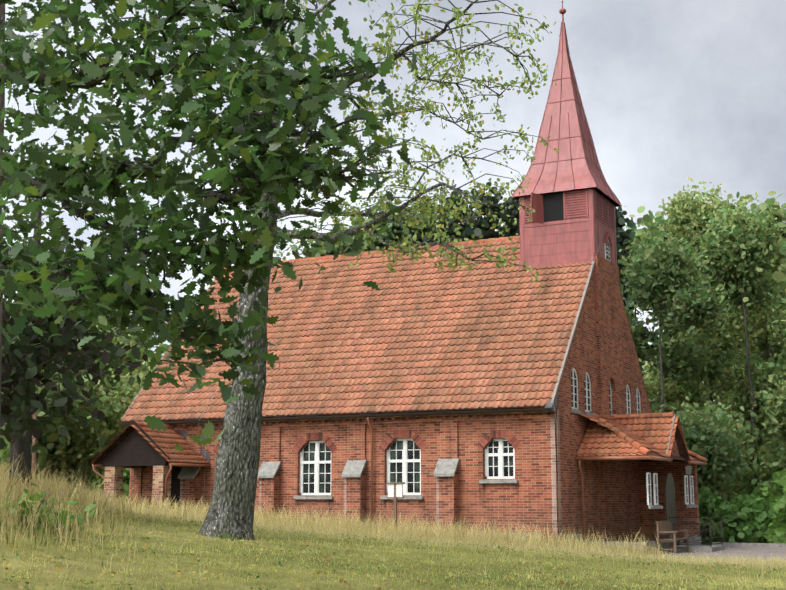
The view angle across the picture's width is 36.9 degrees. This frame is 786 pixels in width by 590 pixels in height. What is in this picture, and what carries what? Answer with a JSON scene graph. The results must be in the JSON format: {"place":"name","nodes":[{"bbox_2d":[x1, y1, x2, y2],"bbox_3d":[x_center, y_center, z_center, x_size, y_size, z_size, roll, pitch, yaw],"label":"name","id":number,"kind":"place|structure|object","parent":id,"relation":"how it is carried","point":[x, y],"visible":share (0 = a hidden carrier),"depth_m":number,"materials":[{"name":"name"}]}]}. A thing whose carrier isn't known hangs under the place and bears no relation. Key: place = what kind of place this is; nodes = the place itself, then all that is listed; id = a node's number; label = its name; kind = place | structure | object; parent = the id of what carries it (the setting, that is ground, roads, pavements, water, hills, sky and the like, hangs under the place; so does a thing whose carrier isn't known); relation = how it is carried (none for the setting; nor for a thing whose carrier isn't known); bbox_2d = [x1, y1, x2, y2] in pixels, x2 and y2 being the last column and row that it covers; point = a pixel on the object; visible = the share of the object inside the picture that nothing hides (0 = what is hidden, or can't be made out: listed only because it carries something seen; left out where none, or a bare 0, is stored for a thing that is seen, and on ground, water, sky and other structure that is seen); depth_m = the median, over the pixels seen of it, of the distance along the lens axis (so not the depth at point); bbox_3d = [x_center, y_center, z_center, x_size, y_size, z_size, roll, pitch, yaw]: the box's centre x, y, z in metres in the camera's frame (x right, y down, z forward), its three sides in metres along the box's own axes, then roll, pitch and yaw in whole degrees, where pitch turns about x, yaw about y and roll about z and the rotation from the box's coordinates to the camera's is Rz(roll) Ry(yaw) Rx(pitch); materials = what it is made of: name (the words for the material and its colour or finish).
{"place":"outdoors","nodes":[
{"label":"outdoors","id":0,"kind":"place"},
{"bbox_2d":[0,441,158,571],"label":"bank grass","id":1,"kind":"structure","parent":0,"point":[5,487],"depth_m":13.21,"materials":[{"name":"beige plant"}]},
{"bbox_2d":[55,485,662,558],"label":"tall grass","id":2,"kind":"structure","parent":0,"point":[440,531],"depth_m":31.21,"materials":[{"name":"beige plant"}]},
{"bbox_2d":[0,512,785,589],"bbox_3d":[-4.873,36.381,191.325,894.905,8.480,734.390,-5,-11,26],"label":"ground","id":3,"kind":"structure","parent":0,"point":[442,573],"depth_m":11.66,"materials":[{"name":"green plant"}]},
{"bbox_2d":[0,3,4,420],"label":"trunk","id":4,"kind":"object","parent":3,"relation":"on","point":[2,95],"visible":0.29,"depth_m":13.60,"materials":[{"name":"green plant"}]},
{"bbox_2d":[0,436,9,471],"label":"bush","id":5,"kind":"object","parent":3,"relation":"on","point":[6,454],"visible":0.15,"depth_m":42.44,"materials":[{"name":"green plant"}]},
{"bbox_2d":[0,483,64,523],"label":"weeds","id":6,"kind":"object","parent":3,"relation":"on","point":[31,497],"visible":0.35,"depth_m":12.33,"materials":[{"name":"green plant"}]},
{"bbox_2d":[32,411,36,479],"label":"tree trunk","id":7,"kind":"object","parent":3,"relation":"on","point":[34,455],"visible":0.31,"depth_m":37.59,"materials":[{"name":"brown wood"}]},
{"bbox_2d":[8,501,96,532],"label":"weeds","id":8,"kind":"object","parent":3,"relation":"on","point":[72,517],"visible":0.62,"depth_m":11.98,"materials":[{"name":"green plant"}]},
{"bbox_2d":[0,316,111,478],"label":"tree","id":9,"kind":"object","parent":3,"relation":"on","point":[54,424],"visible":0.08,"depth_m":45.72,"materials":[{"name":"green plant"}]},
{"bbox_2d":[0,477,133,566],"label":"green bank grass","id":10,"kind":"structure","parent":3,"relation":"on","point":[105,503],"depth_m":12.09,"materials":[{"name":"green plant"}]},
{"bbox_2d":[30,338,124,490],"bbox_3d":[-14.502,5.692,48.788,8.866,10.574,7.275,1,-10,-6],"label":"tree","id":11,"kind":"object","parent":3,"relation":"on","point":[81,455],"visible":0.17,"depth_m":47.69,"materials":[{"name":"green plant"}]},
{"bbox_2d":[0,158,187,493],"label":"beech tree","id":12,"kind":"object","parent":3,"relation":"on","point":[24,362],"visible":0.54,"depth_m":15.30,"materials":[{"name":"green plant"}]},
{"bbox_2d":[88,467,129,504],"bbox_3d":[-10.353,7.413,46.216,3.314,2.598,3.376,-5,-11,26],"label":"bush","id":13,"kind":"object","parent":3,"relation":"on","point":[126,477],"visible":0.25,"depth_m":45.32,"materials":[{"name":"green plant"}]},
{"bbox_2d":[56,314,164,482],"bbox_3d":[-12.335,6.199,52.316,11.375,11.362,9.692,-5,-11,26],"label":"tree","id":14,"kind":"object","parent":3,"relation":"on","point":[121,388],"visible":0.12,"depth_m":49.93,"materials":[{"name":"green plant"}]},
{"bbox_2d":[81,314,152,404],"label":"tree","id":15,"kind":"object","parent":3,"relation":"on","point":[150,338],"depth_m":73.63,"materials":[{"name":"green plant"}]},
{"bbox_2d":[102,341,170,432],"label":"tree","id":16,"kind":"object","parent":3,"relation":"on","point":[166,346],"depth_m":66.12,"materials":[{"name":"green plant"}]},
{"bbox_2d":[0,0,428,450],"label":"oak tree","id":17,"kind":"object","parent":3,"relation":"on","point":[91,288],"visible":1,"depth_m":6.00,"materials":[{"name":"green plant"}]},
{"bbox_2d":[292,219,389,258],"bbox_3d":[-2.824,4.054,62.046,9.311,16.589,9.534,-5,-11,26],"label":"tree","id":18,"kind":"object","parent":3,"relation":"on","point":[313,252],"visible":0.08,"depth_m":62.37,"materials":[{"name":"green plant"}]},
{"bbox_2d":[197,0,558,539],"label":"tree","id":19,"kind":"object","parent":3,"relation":"on","point":[232,505],"visible":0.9,"depth_m":14.42,"materials":[{"name":"plant"}]},
{"bbox_2d":[343,205,414,250],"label":"tree","id":20,"kind":"object","parent":3,"relation":"on","point":[392,235],"visible":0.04,"depth_m":63.59,"materials":[{"name":"green plant"}]},
{"bbox_2d":[3,508,764,589],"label":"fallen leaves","id":21,"kind":"object","parent":3,"relation":"on","point":[220,565],"visible":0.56,"depth_m":11.70,"materials":[{"name":"plant"}]},
{"bbox_2d":[2,510,784,589],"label":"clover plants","id":22,"kind":"object","parent":3,"relation":"on","point":[258,576],"visible":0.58,"depth_m":12.40,"materials":[{"name":"green plant"}]},
{"bbox_2d":[386,482,404,530],"bbox_3d":[0.067,6.191,32.714,0.540,1.965,0.120,-5,-11,26],"label":"sign post","id":23,"kind":"object","parent":3,"relation":"on","point":[395,490],"visible":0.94,"depth_m":32.78,"materials":[{"name":"brown wood"}]},
{"bbox_2d":[366,200,436,248],"bbox_3d":[0.202,3.785,63.792,8.105,18.233,9.219,-1,-10,4],"label":"tree","id":24,"kind":"object","parent":3,"relation":"on","point":[419,236],"visible":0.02,"depth_m":64.16,"materials":[{"name":"green plant"}]},
{"bbox_2d":[90,0,724,552],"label":"chapel","id":25,"kind":"structure","parent":3,"relation":"on","point":[486,392],"depth_m":38.62,"materials":[{"name":"brick"}]},
{"bbox_2d":[416,194,437,241],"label":"tree","id":26,"kind":"object","parent":3,"relation":"on","point":[427,200],"depth_m":66.56,"materials":[{"name":"green plant"}]},
{"bbox_2d":[430,184,487,242],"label":"tree","id":27,"kind":"object","parent":3,"relation":"on","point":[467,231],"visible":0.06,"depth_m":60.60,"materials":[{"name":"green plant"}]},
{"bbox_2d":[468,181,509,238],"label":"tree","id":28,"kind":"object","parent":3,"relation":"on","point":[487,230],"visible":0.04,"depth_m":62.92,"materials":[{"name":"green plant"}]},
{"bbox_2d":[500,196,519,236],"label":"tree","id":29,"kind":"object","parent":3,"relation":"on","point":[513,212],"visible":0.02,"depth_m":63.88,"materials":[{"name":"green plant"}]},
{"bbox_2d":[615,206,661,382],"bbox_3d":[11.667,3.449,58.648,5.878,17.512,5.298,5,-11,-26],"label":"tree","id":30,"kind":"object","parent":3,"relation":"on","point":[623,237],"visible":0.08,"depth_m":59.24,"materials":[{"name":"green plant"}]},
{"bbox_2d":[623,206,708,409],"bbox_3d":[13.537,4.025,61.939,8.705,17.676,8.035,3,-10,-16],"label":"tree","id":31,"kind":"object","parent":3,"relation":"on","point":[640,234],"depth_m":62.91,"materials":[{"name":"green plant"}]},
{"bbox_2d":[635,207,734,501],"bbox_3d":[15.614,4.220,63.887,9.790,18.731,10.917,-5,-11,26],"label":"tree","id":32,"kind":"object","parent":3,"relation":"on","point":[647,218],"visible":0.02,"depth_m":64.48,"materials":[{"name":"green plant"}]},
{"bbox_2d":[618,232,763,510],"bbox_3d":[10.790,3.927,48.617,6.036,13.332,9.114,3,-10,-17],"label":"tree","id":33,"kind":"object","parent":3,"relation":"on","point":[657,275],"visible":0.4,"depth_m":48.33,"materials":[{"name":"green plant"}]},
{"bbox_2d":[698,486,722,543],"bbox_3d":[11.523,8.401,44.550,2.743,2.343,2.714,-5,-11,26],"label":"bush","id":34,"kind":"object","parent":3,"relation":"on","point":[709,501],"visible":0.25,"depth_m":43.88,"materials":[{"name":"green plant"}]},
{"bbox_2d":[638,177,785,500],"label":"tree","id":35,"kind":"object","parent":3,"relation":"on","point":[684,212],"visible":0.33,"depth_m":53.97,"materials":[{"name":"green plant"}]},
{"bbox_2d":[664,192,785,502],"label":"tree","id":36,"kind":"object","parent":3,"relation":"on","point":[739,255],"visible":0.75,"depth_m":50.19,"materials":[{"name":"green plant"}]},
{"bbox_2d":[693,191,785,498],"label":"tree","id":37,"kind":"object","parent":3,"relation":"on","point":[776,273],"visible":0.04,"depth_m":55.56,"materials":[{"name":"green plant"}]},
{"bbox_2d":[695,192,785,458],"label":"tree","id":38,"kind":"object","parent":3,"relation":"on","point":[732,206],"depth_m":65.61,"materials":[{"name":"green plant"}]},
{"bbox_2d":[708,493,777,542],"bbox_3d":[12.861,8.224,42.752,2.952,2.069,2.920,-5,-11,26],"label":"bush","id":39,"kind":"object","parent":3,"relation":"on","point":[746,517],"visible":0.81,"depth_m":42.02,"materials":[{"name":"green plant"}]},
{"bbox_2d":[753,470,785,502],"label":"bush","id":40,"kind":"object","parent":3,"relation":"on","point":[766,490],"visible":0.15,"depth_m":43.89,"materials":[{"name":"green plant"}]},
{"bbox_2d":[765,496,785,543],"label":"bush","id":41,"kind":"object","parent":3,"relation":"on","point":[778,530],"visible":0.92,"depth_m":41.16,"materials":[{"name":"green plant"}]},
{"bbox_2d":[0,495,785,589],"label":"dry grass","id":42,"kind":"structure","parent":0,"point":[771,563],"depth_m":17.40,"materials":[{"name":"beige plant"}]},
{"bbox_2d":[2,0,785,400],"label":"sky","id":43,"kind":"structure","parent":0,"point":[671,92],"materials":[{"name":"grey"}]},
{"bbox_2d":[654,546,785,561],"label":"gravel path","id":44,"kind":"structure","parent":0,"point":[755,551],"depth_m":36.08,"materials":[{"name":"grey gravel"}]},
{"bbox_2d":[655,521,689,553],"bbox_3d":[8.552,7.411,36.026,0.663,0.990,1.660,-5,-11,26],"label":"bench","id":45,"kind":"object","parent":44,"relation":"on","point":[664,527],"visible":0.96,"depth_m":35.91,"materials":[{"name":"brown wood"}]},
{"bbox_2d":[712,542,785,546],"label":"path kerb","id":46,"kind":"structure","parent":44,"relation":"on","point":[753,544],"depth_m":40.87,"materials":[{"name":"concrete"}]}
]}

